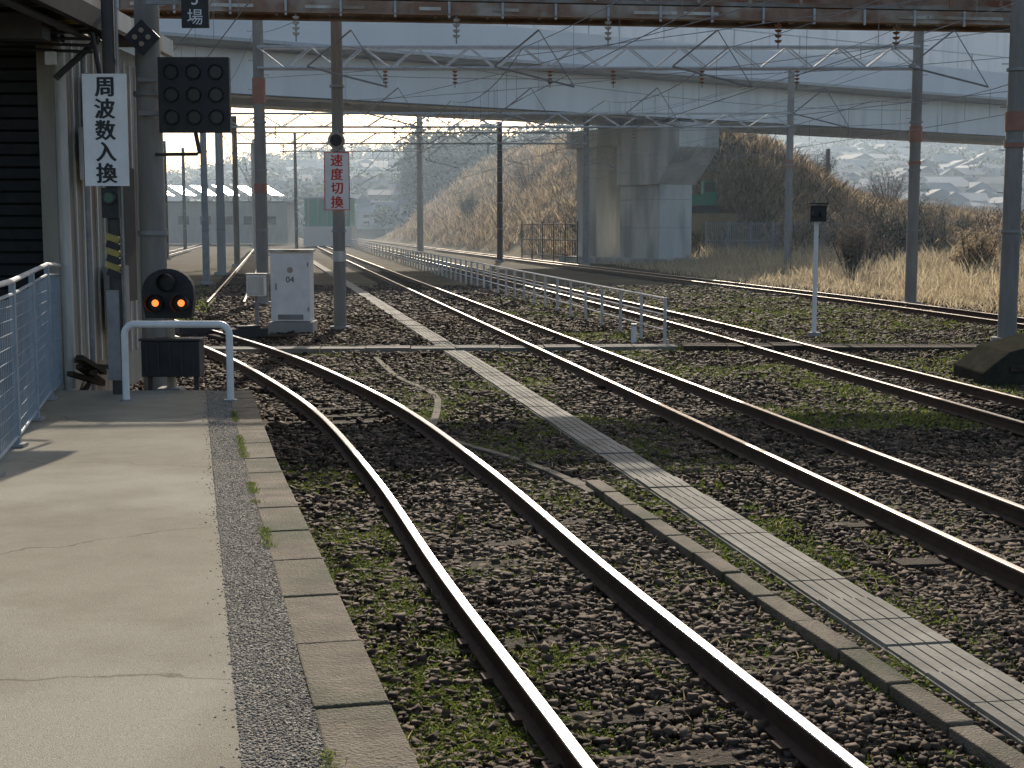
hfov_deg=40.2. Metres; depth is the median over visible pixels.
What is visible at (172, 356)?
junction box
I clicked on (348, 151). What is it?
catenary gantry beam
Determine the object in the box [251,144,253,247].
catenary pole
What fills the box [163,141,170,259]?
catenary pole
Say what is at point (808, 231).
shrub
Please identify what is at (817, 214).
dwarf signal post
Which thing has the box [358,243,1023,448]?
railway track
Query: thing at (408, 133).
catenary gantry beam
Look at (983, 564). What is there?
railway track
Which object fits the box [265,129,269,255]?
catenary pole
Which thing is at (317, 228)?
green netted shed
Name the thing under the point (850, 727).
ballast gravel
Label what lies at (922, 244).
road fence
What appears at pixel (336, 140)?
pole loudspeaker
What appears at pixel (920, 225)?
shrub
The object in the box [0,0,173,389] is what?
station building
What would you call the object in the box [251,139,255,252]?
catenary pole
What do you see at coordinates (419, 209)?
catenary pole
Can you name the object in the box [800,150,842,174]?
shrub
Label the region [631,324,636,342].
marker post
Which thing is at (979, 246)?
shrub
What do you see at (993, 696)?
cable trough
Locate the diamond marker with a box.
[124,19,159,55]
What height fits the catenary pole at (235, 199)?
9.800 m
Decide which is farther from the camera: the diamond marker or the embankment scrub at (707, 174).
the embankment scrub at (707, 174)
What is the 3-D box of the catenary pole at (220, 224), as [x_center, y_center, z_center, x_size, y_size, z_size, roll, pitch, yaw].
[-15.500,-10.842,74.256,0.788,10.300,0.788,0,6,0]
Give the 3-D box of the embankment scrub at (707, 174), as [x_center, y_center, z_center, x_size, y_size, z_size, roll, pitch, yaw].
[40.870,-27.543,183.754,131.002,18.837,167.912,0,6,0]
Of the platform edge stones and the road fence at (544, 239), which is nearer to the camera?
the platform edge stones
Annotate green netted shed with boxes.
[303,198,356,245]
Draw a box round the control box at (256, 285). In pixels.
[245,273,267,324]
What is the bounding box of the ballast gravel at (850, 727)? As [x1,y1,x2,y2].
[130,279,1023,767]
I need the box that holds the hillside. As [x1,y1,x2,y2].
[298,131,859,238]
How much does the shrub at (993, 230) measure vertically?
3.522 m
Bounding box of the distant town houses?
[167,139,1023,228]
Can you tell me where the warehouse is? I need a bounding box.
[167,185,300,243]
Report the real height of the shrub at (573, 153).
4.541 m
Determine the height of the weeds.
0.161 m
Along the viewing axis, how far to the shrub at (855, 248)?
63.64 m
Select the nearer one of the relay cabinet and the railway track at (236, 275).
the relay cabinet
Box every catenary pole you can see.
[133,0,167,389]
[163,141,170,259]
[180,148,186,250]
[197,133,212,284]
[212,133,229,274]
[230,116,240,265]
[247,20,271,304]
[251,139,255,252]
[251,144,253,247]
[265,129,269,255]
[293,134,297,248]
[329,21,350,329]
[415,117,424,252]
[495,122,504,261]
[580,116,590,265]
[783,71,797,268]
[824,149,831,173]
[900,31,925,303]
[990,0,1023,340]
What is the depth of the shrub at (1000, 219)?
91.77 m
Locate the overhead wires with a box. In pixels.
[173,0,1023,206]
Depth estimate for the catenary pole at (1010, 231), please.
29.77 m
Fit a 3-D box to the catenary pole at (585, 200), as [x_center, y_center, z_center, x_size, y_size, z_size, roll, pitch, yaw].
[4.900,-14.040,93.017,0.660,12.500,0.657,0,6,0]
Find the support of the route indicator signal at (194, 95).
attached to the catenary pole at (152, 232)
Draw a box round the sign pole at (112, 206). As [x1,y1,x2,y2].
[100,0,126,394]
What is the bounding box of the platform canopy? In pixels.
[0,0,101,73]
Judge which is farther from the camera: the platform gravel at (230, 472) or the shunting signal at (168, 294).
the shunting signal at (168, 294)
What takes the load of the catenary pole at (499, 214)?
on the ground at (189, 265)
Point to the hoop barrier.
(224, 326)
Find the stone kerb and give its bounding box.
[373,357,1023,767]
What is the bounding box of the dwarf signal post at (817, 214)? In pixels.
[807,203,828,337]
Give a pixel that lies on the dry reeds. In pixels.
(933, 259)
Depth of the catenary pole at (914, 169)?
44.41 m
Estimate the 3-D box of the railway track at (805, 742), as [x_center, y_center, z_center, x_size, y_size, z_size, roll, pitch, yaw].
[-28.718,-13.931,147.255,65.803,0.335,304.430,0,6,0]
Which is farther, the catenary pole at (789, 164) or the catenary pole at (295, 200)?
the catenary pole at (295, 200)
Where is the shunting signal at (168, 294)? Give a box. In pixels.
[142,269,195,389]
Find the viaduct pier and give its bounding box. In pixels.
[559,119,718,264]
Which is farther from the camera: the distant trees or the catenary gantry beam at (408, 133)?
the distant trees
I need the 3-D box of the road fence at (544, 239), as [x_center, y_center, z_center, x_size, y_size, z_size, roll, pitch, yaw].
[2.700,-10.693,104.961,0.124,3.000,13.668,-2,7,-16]
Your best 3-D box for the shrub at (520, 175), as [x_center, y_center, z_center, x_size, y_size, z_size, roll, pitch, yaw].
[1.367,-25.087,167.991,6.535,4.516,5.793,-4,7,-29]
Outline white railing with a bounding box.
[349,239,666,343]
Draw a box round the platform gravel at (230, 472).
[197,391,328,767]
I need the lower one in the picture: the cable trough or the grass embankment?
the cable trough
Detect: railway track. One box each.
[169,244,884,767]
[204,249,255,305]
[299,238,1023,612]
[357,239,1023,328]
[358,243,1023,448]
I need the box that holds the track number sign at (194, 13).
[146,0,209,27]
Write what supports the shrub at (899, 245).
on the ground at (189, 265)
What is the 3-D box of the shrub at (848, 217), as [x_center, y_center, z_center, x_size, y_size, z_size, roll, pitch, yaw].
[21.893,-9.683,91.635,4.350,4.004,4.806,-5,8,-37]
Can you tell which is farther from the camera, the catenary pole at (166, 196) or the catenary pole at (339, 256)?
the catenary pole at (166, 196)
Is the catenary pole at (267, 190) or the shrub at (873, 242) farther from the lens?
the catenary pole at (267, 190)
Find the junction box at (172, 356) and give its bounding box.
[138,337,205,389]
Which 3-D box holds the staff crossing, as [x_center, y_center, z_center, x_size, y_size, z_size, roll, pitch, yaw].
[2.952,-0.722,28.274,20.814,0.157,1.293,0,6,0]
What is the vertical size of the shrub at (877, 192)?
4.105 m
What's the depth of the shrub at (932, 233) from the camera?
79.28 m
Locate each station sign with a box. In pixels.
[82,74,129,185]
[324,152,349,209]
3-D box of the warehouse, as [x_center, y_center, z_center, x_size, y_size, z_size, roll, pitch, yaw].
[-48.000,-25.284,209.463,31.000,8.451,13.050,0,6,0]
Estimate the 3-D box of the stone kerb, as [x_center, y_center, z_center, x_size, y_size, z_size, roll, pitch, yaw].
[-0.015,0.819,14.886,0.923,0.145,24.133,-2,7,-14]
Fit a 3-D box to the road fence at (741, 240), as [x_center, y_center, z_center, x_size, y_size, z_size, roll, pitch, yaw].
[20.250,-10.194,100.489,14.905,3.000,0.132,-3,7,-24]
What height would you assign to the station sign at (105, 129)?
1.320 m
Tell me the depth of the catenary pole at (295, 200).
158.49 m
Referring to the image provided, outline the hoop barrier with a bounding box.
[119,321,237,401]
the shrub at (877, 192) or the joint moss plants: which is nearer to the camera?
the joint moss plants
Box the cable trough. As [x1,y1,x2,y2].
[313,260,1023,745]
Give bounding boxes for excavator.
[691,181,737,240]
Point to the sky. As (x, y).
(174, 141)
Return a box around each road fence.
[521,221,577,263]
[705,221,877,257]
[879,234,990,251]
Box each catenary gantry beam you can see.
[231,112,790,140]
[237,132,586,154]
[257,45,920,87]
[279,144,414,158]
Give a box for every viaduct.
[118,18,1007,145]
[486,24,1009,72]
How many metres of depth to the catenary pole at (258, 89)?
44.33 m
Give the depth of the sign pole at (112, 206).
16.95 m
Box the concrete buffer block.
[954,333,1023,385]
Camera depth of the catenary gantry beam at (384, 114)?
73.72 m
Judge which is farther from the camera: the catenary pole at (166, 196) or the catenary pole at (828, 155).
the catenary pole at (828, 155)
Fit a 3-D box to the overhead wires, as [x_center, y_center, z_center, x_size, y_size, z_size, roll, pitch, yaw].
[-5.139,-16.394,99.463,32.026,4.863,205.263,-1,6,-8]
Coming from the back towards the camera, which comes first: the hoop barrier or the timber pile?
the timber pile
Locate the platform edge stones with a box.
[231,390,419,767]
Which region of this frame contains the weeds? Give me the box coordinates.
[174,285,1023,767]
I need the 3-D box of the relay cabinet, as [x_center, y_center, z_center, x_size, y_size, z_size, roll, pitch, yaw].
[-5.200,-2.187,33.162,1.050,2.000,0.800,0,6,0]
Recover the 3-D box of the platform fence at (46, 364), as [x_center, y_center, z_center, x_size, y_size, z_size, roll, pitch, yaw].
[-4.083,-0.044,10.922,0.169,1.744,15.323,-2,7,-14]
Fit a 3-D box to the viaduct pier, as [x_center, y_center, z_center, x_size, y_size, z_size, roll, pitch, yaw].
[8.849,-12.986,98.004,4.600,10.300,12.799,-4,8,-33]
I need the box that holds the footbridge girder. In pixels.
[117,0,1010,50]
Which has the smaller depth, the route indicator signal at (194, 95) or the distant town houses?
the route indicator signal at (194, 95)
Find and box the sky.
[163,108,580,173]
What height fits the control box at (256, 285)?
1.385 m
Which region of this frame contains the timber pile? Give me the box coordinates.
[67,355,108,389]
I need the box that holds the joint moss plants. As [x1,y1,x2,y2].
[228,411,355,767]
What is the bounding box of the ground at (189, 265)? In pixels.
[167,239,1023,767]
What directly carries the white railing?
on the ground at (189, 265)
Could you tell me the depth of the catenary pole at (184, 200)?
153.62 m
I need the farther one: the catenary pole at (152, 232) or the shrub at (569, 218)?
the shrub at (569, 218)
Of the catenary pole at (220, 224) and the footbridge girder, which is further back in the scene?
the catenary pole at (220, 224)
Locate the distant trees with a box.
[167,117,1023,233]
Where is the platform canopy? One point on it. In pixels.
(29, 20)
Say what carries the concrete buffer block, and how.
on the ground at (189, 265)
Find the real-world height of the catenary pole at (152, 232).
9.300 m
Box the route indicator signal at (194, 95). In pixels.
[137,57,231,155]
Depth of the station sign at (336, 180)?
33.11 m
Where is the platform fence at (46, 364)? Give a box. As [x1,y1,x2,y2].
[0,262,63,477]
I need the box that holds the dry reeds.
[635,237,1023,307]
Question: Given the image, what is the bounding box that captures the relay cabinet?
[267,249,317,333]
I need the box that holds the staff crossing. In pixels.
[207,342,978,353]
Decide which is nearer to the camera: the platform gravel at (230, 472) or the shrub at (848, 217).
the platform gravel at (230, 472)
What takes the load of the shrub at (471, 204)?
on the embankment scrub at (707, 174)
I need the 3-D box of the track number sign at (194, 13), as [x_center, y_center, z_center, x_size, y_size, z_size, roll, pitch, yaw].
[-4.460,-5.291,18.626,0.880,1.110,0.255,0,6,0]
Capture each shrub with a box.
[449,188,482,219]
[502,160,548,189]
[558,201,576,232]
[565,142,576,161]
[767,204,839,259]
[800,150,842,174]
[820,207,864,254]
[821,202,904,266]
[821,222,881,277]
[853,189,939,262]
[863,168,905,205]
[883,198,956,254]
[918,197,988,255]
[935,206,1023,256]
[944,226,1000,273]
[951,207,1023,241]
[984,201,1023,245]
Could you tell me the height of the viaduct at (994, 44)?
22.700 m
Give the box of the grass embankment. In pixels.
[374,132,968,259]
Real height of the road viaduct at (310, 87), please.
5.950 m
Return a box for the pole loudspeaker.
[328,129,344,150]
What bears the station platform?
on the ground at (189, 265)
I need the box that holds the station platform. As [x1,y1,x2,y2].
[0,390,328,767]
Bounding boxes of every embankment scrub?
[385,132,1023,258]
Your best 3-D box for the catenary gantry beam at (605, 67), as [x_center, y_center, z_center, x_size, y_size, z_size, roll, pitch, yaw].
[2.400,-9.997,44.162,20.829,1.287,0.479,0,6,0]
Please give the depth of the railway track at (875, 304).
54.46 m
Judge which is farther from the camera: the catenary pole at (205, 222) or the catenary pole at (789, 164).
the catenary pole at (789, 164)

